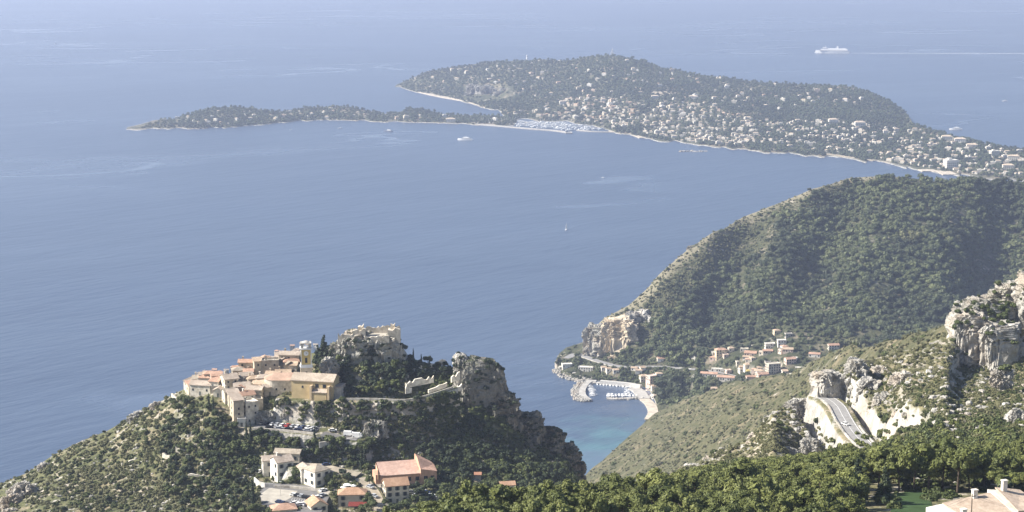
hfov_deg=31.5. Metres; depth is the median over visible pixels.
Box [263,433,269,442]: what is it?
broadleaf tree
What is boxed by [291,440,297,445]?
broadleaf tree
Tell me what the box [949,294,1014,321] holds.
bluff
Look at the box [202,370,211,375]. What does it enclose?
house
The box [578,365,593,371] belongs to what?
house
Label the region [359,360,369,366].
broadleaf tree
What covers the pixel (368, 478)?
broadleaf tree
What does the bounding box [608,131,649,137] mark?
beach
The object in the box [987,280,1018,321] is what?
bluff
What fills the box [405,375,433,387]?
ruined wall
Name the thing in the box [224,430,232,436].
broadleaf tree
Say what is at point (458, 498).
pine tree
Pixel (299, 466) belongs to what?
house
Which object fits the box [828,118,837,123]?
mansion
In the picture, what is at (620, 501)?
pine tree
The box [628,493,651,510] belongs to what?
pine tree
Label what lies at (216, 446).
broadleaf tree
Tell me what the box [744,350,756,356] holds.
house
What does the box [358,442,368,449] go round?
broadleaf tree
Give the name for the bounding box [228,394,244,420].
house
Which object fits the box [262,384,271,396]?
house
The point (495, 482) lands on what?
broadleaf tree
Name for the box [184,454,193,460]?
broadleaf tree
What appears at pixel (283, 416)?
cliff rock
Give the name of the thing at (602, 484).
pine tree
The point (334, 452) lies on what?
broadleaf tree
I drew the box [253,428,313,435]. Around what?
retaining wall
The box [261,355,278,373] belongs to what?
house
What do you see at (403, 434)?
broadleaf tree
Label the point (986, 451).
pine tree
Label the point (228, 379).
house
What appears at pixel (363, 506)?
broadleaf tree
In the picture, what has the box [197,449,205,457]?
broadleaf tree
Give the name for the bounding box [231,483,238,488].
broadleaf tree
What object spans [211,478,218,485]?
broadleaf tree
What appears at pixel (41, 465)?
rock outcrop
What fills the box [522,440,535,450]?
cliff rock
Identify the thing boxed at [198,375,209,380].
house
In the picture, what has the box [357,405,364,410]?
broadleaf tree
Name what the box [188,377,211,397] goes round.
house
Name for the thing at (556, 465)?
broadleaf tree
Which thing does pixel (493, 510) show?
pine tree
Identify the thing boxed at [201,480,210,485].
broadleaf tree
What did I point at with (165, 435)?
broadleaf tree
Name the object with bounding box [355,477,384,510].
village lane
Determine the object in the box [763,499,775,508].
pine tree
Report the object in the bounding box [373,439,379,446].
broadleaf tree
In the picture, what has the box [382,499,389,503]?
broadleaf tree
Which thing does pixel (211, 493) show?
broadleaf tree
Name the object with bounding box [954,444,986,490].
pine tree
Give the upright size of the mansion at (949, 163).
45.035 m
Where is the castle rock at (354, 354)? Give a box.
[335,328,375,365]
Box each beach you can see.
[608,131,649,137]
[639,399,657,419]
[918,169,957,174]
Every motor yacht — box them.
[457,137,472,140]
[949,127,961,129]
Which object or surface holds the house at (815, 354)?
on the wooded hill terrain at (867, 330)
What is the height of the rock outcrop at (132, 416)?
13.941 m
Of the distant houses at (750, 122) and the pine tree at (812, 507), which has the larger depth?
the distant houses at (750, 122)
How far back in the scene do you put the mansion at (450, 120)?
6274.15 m
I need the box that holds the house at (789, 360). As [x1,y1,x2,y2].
[784,356,795,364]
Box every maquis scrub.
[610,330,945,473]
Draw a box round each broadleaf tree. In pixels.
[158,448,167,453]
[161,432,169,438]
[162,424,171,431]
[162,440,172,449]
[163,473,169,481]
[164,414,173,420]
[165,468,173,474]
[167,463,175,469]
[168,486,180,495]
[169,418,179,426]
[169,432,178,440]
[172,403,182,412]
[175,422,184,431]
[176,394,186,400]
[176,478,182,484]
[177,441,186,448]
[178,497,190,505]
[180,465,190,474]
[180,474,188,481]
[181,408,189,414]
[181,493,190,497]
[182,395,191,403]
[182,419,189,424]
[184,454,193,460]
[185,445,194,454]
[186,484,194,489]
[189,415,197,420]
[189,488,199,497]
[191,430,198,436]
[191,500,197,507]
[193,438,201,443]
[193,479,202,487]
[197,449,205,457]
[197,497,207,505]
[198,464,209,470]
[201,440,209,449]
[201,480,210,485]
[202,505,210,511]
[203,403,211,408]
[206,418,214,426]
[206,430,214,438]
[206,495,215,500]
[208,456,218,464]
[208,490,215,496]
[209,468,215,474]
[210,451,219,456]
[211,419,220,429]
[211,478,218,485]
[211,502,218,509]
[212,430,221,440]
[212,463,222,468]
[213,443,220,450]
[215,484,223,489]
[218,469,227,476]
[218,478,228,487]
[218,490,227,498]
[219,424,226,430]
[219,499,227,504]
[222,441,228,447]
[223,469,232,478]
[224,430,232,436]
[224,488,233,493]
[225,447,233,454]
[227,421,238,427]
[229,443,238,449]
[229,494,237,500]
[229,500,238,507]
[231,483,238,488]
[232,470,240,477]
[234,478,243,485]
[234,488,243,495]
[237,465,245,472]
[238,456,247,462]
[240,493,247,499]
[242,443,251,454]
[248,493,259,499]
[250,467,258,475]
[250,503,260,509]
[253,435,264,443]
[257,427,269,433]
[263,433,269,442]
[267,443,279,449]
[268,436,276,442]
[271,430,278,435]
[275,436,282,443]
[284,438,293,444]
[288,476,295,480]
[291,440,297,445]
[291,468,299,476]
[302,448,309,455]
[304,439,314,448]
[307,438,320,444]
[312,358,320,363]
[313,447,322,454]
[324,434,334,441]
[325,443,337,450]
[332,449,341,457]
[333,441,342,448]
[335,354,342,359]
[335,436,345,448]
[337,361,347,367]
[339,396,345,402]
[339,468,346,473]
[342,472,351,478]
[343,387,348,396]
[346,379,356,385]
[346,460,352,466]
[349,385,357,395]
[351,453,359,459]
[356,385,364,392]
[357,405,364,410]
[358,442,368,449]
[358,503,368,509]
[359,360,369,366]
[359,379,367,385]
[361,365,368,371]
[362,462,372,468]
[362,492,373,501]
[363,405,370,415]
[364,386,370,392]
[364,475,373,483]
[366,436,374,445]
[366,499,376,510]
[367,374,376,379]
[369,380,377,386]
[372,362,381,369]
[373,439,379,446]
[374,380,385,391]
[375,368,383,375]
[377,404,384,412]
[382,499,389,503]
[385,364,392,371]
[388,373,397,378]
[388,503,397,509]
[390,379,400,387]
[391,358,399,364]
[394,501,404,509]
[396,403,403,408]
[397,371,407,381]
[397,430,406,439]
[397,443,405,450]
[400,360,408,366]
[404,500,410,508]
[405,435,412,442]
[411,494,418,500]
[413,394,422,402]
[413,486,424,494]
[415,372,424,377]
[415,416,422,421]
[417,444,425,451]
[418,422,426,433]
[422,356,432,361]
[422,482,430,488]
[424,477,435,482]
[425,448,434,454]
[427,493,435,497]
[428,456,436,462]
[430,482,437,487]
[433,440,439,448]
[436,486,445,494]
[437,437,445,443]
[438,365,446,371]
[439,476,447,481]
[442,458,451,464]
[445,449,454,454]
[449,473,457,479]
[450,444,457,451]
[454,477,464,482]
[461,472,472,479]
[465,453,474,459]
[476,447,485,454]
[479,463,489,469]
[483,443,491,449]
[485,450,495,457]
[488,470,495,476]
[491,479,500,485]
[498,466,508,472]
[506,473,515,480]
[514,474,522,479]
[516,462,525,468]
[520,479,529,485]
[523,465,532,470]
[526,452,536,460]
[537,461,545,468]
[537,476,544,480]
[542,463,550,471]
[549,472,557,481]
[553,462,559,468]
[557,468,564,474]
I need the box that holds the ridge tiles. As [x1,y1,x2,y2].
[931,493,1021,511]
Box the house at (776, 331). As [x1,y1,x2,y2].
[773,329,780,335]
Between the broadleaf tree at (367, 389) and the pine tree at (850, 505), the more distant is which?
the broadleaf tree at (367, 389)
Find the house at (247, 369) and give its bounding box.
[243,368,253,372]
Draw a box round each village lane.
[297,463,361,477]
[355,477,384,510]
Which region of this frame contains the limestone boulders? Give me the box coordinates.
[696,342,1023,482]
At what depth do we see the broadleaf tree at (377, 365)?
953.02 m
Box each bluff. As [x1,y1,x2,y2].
[944,310,988,366]
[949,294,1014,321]
[977,319,1023,370]
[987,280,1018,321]
[1011,270,1023,328]
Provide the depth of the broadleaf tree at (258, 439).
918.52 m
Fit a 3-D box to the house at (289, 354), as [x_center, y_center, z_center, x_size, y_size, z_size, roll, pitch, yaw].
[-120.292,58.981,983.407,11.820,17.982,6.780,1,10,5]
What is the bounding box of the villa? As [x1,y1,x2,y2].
[926,479,1023,511]
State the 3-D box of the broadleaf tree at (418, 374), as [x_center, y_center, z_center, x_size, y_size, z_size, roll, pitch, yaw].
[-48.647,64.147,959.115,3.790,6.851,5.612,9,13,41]
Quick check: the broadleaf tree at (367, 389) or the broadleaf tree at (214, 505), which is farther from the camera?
the broadleaf tree at (367, 389)
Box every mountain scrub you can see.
[682,339,1023,483]
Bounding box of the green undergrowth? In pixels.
[827,417,1023,477]
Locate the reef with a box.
[679,150,705,151]
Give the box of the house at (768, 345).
[764,342,774,348]
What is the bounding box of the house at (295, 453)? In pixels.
[273,448,302,462]
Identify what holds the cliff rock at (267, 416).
on the village hill terrain at (293, 416)
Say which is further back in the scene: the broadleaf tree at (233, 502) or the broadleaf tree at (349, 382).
the broadleaf tree at (349, 382)
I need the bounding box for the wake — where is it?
[933,53,1023,53]
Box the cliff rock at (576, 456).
[562,442,582,479]
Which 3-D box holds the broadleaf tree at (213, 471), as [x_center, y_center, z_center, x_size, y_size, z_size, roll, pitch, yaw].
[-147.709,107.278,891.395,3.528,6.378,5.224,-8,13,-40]
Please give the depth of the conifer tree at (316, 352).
972.86 m
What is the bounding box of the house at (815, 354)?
[809,352,820,357]
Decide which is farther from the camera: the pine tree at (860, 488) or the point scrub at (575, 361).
the point scrub at (575, 361)
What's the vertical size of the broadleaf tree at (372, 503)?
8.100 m
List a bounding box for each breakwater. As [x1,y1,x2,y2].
[477,124,566,132]
[576,130,607,132]
[579,380,596,400]
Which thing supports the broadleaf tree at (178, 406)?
on the village hill terrain at (293, 416)
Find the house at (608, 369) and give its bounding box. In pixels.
[606,367,612,373]
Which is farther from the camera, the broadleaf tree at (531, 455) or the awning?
the broadleaf tree at (531, 455)
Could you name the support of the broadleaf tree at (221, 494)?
on the village hill terrain at (293, 416)
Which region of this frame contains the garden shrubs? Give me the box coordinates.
[885,477,1023,508]
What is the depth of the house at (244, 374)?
966.46 m
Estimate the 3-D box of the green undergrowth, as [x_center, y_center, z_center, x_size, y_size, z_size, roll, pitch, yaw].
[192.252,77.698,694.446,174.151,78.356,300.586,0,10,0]
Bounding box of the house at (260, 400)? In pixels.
[254,396,262,409]
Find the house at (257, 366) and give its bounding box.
[252,356,261,374]
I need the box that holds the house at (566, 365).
[561,362,571,369]
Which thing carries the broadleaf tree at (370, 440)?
on the village hill terrain at (293, 416)
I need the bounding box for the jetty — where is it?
[607,397,634,399]
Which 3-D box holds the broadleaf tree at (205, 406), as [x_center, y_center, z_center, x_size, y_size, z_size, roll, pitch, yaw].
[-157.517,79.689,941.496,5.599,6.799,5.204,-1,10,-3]
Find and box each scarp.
[464,83,481,95]
[475,85,496,94]
[492,88,509,95]
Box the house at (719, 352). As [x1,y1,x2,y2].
[714,348,726,360]
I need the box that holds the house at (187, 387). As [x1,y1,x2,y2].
[185,380,190,394]
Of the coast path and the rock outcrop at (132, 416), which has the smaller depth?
the rock outcrop at (132, 416)
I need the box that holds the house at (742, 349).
[740,347,748,352]
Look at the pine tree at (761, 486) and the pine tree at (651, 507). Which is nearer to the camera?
the pine tree at (651, 507)
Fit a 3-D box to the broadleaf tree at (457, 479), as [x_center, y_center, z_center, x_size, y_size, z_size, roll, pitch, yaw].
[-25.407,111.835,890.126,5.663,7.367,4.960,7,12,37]
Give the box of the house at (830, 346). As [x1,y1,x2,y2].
[827,343,839,349]
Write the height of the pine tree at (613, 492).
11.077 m
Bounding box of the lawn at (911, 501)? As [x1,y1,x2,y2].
[891,492,931,511]
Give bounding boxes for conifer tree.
[312,344,319,359]
[317,334,328,357]
[853,458,870,502]
[871,466,895,504]
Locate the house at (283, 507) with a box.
[269,503,297,511]
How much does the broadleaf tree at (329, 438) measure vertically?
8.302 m
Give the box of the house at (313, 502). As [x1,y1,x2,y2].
[304,495,328,511]
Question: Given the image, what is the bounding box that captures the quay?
[628,388,649,399]
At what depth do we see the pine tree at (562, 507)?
412.14 m
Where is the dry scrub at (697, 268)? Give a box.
[603,177,874,339]
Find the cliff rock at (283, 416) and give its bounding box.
[280,410,289,420]
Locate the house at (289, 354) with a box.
[278,348,300,359]
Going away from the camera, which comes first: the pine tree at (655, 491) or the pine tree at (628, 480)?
the pine tree at (655, 491)
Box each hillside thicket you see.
[25,344,554,511]
[48,365,557,511]
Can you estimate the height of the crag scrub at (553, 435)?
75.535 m
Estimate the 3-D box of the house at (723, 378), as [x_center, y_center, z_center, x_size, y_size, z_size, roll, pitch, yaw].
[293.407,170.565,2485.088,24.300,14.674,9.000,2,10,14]
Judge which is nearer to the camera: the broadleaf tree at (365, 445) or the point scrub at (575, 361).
the broadleaf tree at (365, 445)
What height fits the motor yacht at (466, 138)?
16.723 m
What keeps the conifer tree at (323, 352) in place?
on the village hill terrain at (293, 416)
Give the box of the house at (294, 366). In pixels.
[283,361,299,371]
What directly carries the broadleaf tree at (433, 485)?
on the village hill terrain at (293, 416)
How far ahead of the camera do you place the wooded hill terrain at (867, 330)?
2787.87 m
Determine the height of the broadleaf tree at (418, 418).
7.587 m
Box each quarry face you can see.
[581,322,602,357]
[597,314,638,357]
[625,308,650,322]
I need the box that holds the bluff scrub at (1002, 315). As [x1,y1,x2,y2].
[949,280,1023,372]
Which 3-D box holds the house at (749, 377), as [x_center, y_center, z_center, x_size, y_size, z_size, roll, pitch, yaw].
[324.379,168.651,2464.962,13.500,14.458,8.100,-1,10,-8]
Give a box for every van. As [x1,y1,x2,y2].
[343,430,352,435]
[352,432,362,437]
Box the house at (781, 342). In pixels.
[777,339,785,347]
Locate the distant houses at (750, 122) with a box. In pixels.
[540,113,1023,175]
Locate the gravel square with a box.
[260,488,296,503]
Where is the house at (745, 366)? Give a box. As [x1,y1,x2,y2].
[743,363,749,371]
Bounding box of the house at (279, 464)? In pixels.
[269,452,294,481]
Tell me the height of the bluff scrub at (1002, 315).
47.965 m
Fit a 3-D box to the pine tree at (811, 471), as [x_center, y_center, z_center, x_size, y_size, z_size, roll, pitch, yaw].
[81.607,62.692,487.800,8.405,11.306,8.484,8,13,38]
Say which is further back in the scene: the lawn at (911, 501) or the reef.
the reef
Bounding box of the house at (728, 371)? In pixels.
[725,369,731,373]
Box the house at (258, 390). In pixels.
[245,382,264,397]
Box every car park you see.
[252,424,319,431]
[260,483,328,511]
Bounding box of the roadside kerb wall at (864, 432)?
[859,425,873,441]
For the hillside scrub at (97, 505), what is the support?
on the village hill terrain at (293, 416)
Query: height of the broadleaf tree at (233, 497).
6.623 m
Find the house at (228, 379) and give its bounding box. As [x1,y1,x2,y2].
[219,371,239,387]
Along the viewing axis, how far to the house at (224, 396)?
950.42 m
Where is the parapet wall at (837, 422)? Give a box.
[820,398,860,447]
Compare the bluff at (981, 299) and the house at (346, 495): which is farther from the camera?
the bluff at (981, 299)
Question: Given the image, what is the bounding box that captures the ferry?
[815,46,849,53]
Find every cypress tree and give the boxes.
[245,421,247,438]
[248,421,252,440]
[250,480,254,503]
[359,446,363,470]
[363,447,366,462]
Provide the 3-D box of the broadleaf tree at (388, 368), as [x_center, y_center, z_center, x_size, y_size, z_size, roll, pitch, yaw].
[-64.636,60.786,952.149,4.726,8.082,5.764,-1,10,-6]
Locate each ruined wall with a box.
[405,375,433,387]
[405,384,411,393]
[413,359,445,371]
[428,382,446,392]
[451,372,459,382]
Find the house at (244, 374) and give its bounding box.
[238,371,253,377]
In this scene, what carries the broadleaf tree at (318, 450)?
on the village hill terrain at (293, 416)
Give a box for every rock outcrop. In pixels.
[0,493,19,509]
[1,507,18,511]
[5,480,38,500]
[36,461,49,471]
[126,410,143,423]
[148,401,160,410]
[319,356,339,373]
[328,340,338,359]
[746,431,753,439]
[783,397,806,421]
[785,446,797,453]
[798,437,820,454]
[842,356,869,399]
[851,376,881,405]
[866,391,888,414]
[870,365,888,376]
[887,370,913,391]
[988,367,1013,390]
[1003,407,1023,422]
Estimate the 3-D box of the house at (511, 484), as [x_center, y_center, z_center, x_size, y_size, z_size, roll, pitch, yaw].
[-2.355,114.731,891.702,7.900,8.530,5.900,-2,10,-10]
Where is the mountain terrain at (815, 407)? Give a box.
[695,329,1023,511]
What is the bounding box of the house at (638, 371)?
[635,369,641,374]
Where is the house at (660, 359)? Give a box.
[656,357,664,362]
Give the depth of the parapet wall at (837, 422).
857.04 m
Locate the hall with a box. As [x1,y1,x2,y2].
[372,453,436,483]
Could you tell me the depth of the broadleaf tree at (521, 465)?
911.74 m
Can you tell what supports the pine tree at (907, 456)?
on the mountain terrain at (815, 407)
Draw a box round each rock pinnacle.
[452,352,467,395]
[458,355,507,411]
[487,390,521,432]
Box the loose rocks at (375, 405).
[1,366,435,511]
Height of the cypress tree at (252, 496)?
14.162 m
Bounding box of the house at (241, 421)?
[237,416,245,426]
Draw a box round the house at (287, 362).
[280,360,292,368]
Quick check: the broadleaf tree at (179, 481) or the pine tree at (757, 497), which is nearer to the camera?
the pine tree at (757, 497)
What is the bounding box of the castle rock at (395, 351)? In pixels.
[370,333,402,363]
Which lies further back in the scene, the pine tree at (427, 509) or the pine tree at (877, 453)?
the pine tree at (877, 453)
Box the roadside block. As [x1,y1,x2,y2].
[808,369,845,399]
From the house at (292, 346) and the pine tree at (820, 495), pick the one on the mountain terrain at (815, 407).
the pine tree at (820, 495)
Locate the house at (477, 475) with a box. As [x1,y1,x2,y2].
[474,472,481,479]
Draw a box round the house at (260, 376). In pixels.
[255,371,268,379]
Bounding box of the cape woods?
[140,53,1023,177]
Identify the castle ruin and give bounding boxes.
[338,323,400,346]
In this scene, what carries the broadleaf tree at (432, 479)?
on the village hill terrain at (293, 416)
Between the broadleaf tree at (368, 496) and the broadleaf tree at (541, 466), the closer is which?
the broadleaf tree at (368, 496)
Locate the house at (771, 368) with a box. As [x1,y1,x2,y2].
[765,362,780,374]
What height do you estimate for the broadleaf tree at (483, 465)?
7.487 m
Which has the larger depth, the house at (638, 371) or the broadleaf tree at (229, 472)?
the house at (638, 371)
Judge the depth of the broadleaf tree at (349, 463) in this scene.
905.72 m
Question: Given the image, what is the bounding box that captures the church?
[290,372,345,400]
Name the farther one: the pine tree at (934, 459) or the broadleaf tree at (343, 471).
the broadleaf tree at (343, 471)
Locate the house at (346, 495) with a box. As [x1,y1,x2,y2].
[337,487,366,506]
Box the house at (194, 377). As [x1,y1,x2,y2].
[192,372,197,379]
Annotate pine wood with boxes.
[371,439,1023,511]
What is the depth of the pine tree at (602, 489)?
465.10 m
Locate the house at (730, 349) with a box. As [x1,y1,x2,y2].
[727,346,733,352]
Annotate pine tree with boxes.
[377,505,396,511]
[414,507,437,511]
[416,499,436,508]
[430,498,444,507]
[431,498,465,511]
[433,507,449,511]
[439,492,462,503]
[456,479,489,500]
[458,495,487,507]
[463,502,478,509]
[475,500,508,511]
[482,507,504,511]
[490,483,523,504]
[502,503,509,509]
[511,486,528,503]
[511,498,538,511]
[521,485,547,502]
[534,494,551,505]
[535,499,546,508]
[536,479,563,492]
[542,502,570,511]
[545,490,576,505]
[554,498,575,511]
[558,479,579,492]
[562,491,581,498]
[572,495,587,506]
[575,505,591,511]
[578,479,599,497]
[579,491,609,511]
[596,491,610,498]
[597,480,614,490]
[598,471,620,482]
[598,485,610,492]
[599,502,618,511]
[607,493,633,511]
[608,474,636,486]
[608,489,624,499]
[609,482,632,493]
[619,494,633,501]
[621,486,646,494]
[624,490,645,496]
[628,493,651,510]
[629,506,649,511]
[635,467,662,503]
[642,503,658,511]
[647,484,670,500]
[648,474,675,487]
[654,483,687,505]
[654,503,675,511]
[655,501,681,511]
[669,475,693,493]
[671,495,702,511]
[684,474,707,493]
[693,491,714,499]
[693,495,722,509]
[699,470,722,482]
[702,503,735,511]
[703,484,723,495]
[705,474,724,485]
[709,477,729,490]
[711,490,725,496]
[715,492,742,506]
[722,478,748,492]
[723,456,759,481]
[726,488,753,496]
[729,503,753,511]
[736,499,770,511]
[741,496,762,503]
[746,476,780,497]
[750,494,763,502]
[757,471,771,478]
[761,490,784,502]
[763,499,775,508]
[768,496,793,511]
[771,470,796,484]
[778,480,792,488]
[782,484,817,508]
[785,474,807,487]
[795,502,826,511]
[804,488,842,511]
[805,466,818,483]
[806,468,835,483]
[809,479,829,490]
[819,500,843,511]
[820,476,851,491]
[828,484,853,499]
[835,464,868,477]
[837,497,869,511]
[839,468,871,490]
[842,477,870,497]
[851,449,869,462]
[854,494,865,504]
[867,444,889,487]
[886,447,908,490]
[896,441,930,487]
[915,445,945,488]
[929,435,954,488]
[940,447,979,492]
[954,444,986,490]
[974,447,996,485]
[1001,450,1020,472]
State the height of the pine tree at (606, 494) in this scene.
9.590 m
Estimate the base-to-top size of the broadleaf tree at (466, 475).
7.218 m
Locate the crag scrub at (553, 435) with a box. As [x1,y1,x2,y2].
[332,337,584,477]
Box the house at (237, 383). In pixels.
[233,379,250,391]
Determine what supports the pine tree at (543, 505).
on the mountain terrain at (815, 407)
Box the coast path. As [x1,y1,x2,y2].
[399,85,485,107]
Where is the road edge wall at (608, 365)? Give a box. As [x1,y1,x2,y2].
[578,355,677,368]
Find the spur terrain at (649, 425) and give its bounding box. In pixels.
[585,325,947,483]
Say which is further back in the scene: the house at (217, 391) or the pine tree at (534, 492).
the house at (217, 391)
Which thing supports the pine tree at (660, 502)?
on the mountain terrain at (815, 407)
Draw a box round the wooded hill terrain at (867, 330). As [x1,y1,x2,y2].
[555,176,1023,410]
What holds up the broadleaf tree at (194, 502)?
on the village hill terrain at (293, 416)
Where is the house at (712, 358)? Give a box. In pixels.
[709,356,715,361]
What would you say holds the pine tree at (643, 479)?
on the mountain terrain at (815, 407)
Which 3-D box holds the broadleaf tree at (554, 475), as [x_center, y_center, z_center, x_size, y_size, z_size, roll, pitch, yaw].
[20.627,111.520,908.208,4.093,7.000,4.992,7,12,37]
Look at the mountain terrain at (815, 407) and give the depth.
867.10 m
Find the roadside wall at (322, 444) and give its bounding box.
[319,437,360,447]
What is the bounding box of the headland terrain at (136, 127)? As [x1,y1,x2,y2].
[126,106,514,130]
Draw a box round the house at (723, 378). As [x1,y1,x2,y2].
[717,375,734,381]
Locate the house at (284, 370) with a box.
[275,366,290,372]
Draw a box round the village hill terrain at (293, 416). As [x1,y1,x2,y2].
[0,348,570,511]
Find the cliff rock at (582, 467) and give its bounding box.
[578,460,586,480]
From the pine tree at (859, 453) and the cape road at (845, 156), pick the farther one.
the cape road at (845, 156)
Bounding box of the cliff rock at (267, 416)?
[255,410,276,423]
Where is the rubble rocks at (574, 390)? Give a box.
[552,368,643,401]
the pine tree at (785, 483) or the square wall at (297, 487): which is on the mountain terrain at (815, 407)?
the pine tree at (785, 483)
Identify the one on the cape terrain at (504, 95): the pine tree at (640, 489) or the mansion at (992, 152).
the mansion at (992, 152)
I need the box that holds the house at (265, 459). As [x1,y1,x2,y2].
[261,452,275,476]
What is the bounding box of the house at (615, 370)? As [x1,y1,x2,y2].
[613,368,618,374]
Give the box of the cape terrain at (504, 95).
[395,55,1023,181]
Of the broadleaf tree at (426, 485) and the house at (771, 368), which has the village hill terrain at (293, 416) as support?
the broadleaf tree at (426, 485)
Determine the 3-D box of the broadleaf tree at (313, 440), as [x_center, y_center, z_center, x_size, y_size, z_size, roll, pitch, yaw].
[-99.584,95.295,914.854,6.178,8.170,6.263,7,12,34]
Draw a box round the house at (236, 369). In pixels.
[231,367,243,373]
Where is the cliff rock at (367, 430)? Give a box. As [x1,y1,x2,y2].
[363,419,390,439]
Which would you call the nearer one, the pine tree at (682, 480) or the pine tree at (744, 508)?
the pine tree at (744, 508)
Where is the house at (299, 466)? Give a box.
[296,462,309,483]
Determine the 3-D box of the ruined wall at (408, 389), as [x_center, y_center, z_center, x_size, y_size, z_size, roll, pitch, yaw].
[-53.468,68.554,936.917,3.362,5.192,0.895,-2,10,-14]
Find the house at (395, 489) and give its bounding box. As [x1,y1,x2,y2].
[381,476,409,502]
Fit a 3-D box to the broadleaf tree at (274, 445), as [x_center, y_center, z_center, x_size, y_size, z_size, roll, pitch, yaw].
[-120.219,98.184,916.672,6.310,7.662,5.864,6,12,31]
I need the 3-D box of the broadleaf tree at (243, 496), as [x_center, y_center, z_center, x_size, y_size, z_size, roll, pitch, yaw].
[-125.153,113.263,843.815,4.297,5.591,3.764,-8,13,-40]
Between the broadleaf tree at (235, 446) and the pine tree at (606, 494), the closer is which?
the pine tree at (606, 494)
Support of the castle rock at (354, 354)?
on the village hill terrain at (293, 416)
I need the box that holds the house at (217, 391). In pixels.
[212,385,222,397]
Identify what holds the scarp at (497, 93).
on the cape terrain at (504, 95)
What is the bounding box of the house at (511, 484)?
[499,481,515,487]
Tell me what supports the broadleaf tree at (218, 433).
on the village hill terrain at (293, 416)
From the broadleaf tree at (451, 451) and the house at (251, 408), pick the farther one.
the house at (251, 408)
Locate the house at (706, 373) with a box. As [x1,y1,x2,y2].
[700,371,717,377]
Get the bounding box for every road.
[320,432,357,440]
[564,353,681,368]
[690,368,735,375]
[797,149,876,160]
[816,397,871,447]
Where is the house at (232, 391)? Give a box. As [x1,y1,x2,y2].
[226,388,239,406]
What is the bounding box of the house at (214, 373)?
[209,370,222,377]
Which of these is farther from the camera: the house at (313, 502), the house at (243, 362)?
the house at (243, 362)
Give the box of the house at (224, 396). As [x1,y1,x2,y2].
[221,385,234,403]
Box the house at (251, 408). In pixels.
[244,397,258,424]
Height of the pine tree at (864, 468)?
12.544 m
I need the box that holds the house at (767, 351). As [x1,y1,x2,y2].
[762,349,772,355]
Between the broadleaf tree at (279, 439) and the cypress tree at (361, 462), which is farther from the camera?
the broadleaf tree at (279, 439)
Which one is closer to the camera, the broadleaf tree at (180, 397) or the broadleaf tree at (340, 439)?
the broadleaf tree at (340, 439)
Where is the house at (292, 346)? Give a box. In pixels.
[290,344,294,350]
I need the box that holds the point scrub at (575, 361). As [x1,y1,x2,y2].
[554,352,690,404]
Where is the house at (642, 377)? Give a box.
[639,374,645,382]
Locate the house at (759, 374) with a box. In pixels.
[755,372,768,376]
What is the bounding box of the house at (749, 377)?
[745,375,755,380]
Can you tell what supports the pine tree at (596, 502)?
on the mountain terrain at (815, 407)
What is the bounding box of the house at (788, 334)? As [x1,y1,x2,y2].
[784,332,792,338]
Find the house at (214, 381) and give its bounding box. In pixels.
[208,376,220,385]
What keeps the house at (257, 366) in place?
on the village hill terrain at (293, 416)
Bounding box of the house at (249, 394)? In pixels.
[240,388,255,397]
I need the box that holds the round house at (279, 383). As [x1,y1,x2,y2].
[264,372,292,395]
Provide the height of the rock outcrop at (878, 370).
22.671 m
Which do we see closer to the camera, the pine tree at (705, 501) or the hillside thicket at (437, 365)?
the pine tree at (705, 501)
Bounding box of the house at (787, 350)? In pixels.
[782,347,793,354]
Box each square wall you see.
[254,477,272,486]
[275,485,319,490]
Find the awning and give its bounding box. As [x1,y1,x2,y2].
[348,502,365,510]
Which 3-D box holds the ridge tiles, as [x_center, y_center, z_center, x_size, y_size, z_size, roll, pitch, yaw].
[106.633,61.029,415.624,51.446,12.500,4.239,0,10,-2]
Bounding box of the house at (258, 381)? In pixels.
[252,379,265,384]
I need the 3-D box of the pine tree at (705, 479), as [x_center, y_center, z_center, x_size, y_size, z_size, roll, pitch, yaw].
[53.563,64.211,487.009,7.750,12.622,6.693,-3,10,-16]
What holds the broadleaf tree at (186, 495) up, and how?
on the village hill terrain at (293, 416)
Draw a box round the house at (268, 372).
[265,368,280,373]
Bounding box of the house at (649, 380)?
[646,374,655,388]
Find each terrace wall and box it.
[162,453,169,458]
[188,473,205,476]
[346,386,452,400]
[600,380,641,387]
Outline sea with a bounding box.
[0,0,1023,482]
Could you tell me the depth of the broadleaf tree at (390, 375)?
949.28 m
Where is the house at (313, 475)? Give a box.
[302,464,331,487]
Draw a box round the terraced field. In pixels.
[653,91,675,94]
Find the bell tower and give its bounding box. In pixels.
[300,340,312,372]
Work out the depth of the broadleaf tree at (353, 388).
941.03 m
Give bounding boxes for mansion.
[446,118,455,122]
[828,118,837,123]
[854,121,865,126]
[941,135,952,140]
[943,158,958,168]
[954,137,965,142]
[966,143,977,147]
[989,149,999,155]
[1002,163,1013,169]
[1007,154,1019,159]
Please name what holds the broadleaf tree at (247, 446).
on the village hill terrain at (293, 416)
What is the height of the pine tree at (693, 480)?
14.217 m
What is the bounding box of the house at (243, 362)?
[237,356,252,367]
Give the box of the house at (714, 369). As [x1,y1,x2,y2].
[711,367,724,371]
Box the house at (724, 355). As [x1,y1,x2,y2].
[722,353,728,358]
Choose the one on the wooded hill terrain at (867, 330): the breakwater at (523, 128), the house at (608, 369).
the house at (608, 369)
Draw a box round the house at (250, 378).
[246,372,256,381]
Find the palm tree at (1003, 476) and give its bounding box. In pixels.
[996,474,1014,487]
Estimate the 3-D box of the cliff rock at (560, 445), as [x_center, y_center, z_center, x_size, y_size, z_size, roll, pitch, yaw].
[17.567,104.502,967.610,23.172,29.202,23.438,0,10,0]
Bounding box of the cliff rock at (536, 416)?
[518,410,546,445]
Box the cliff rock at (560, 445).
[540,426,566,454]

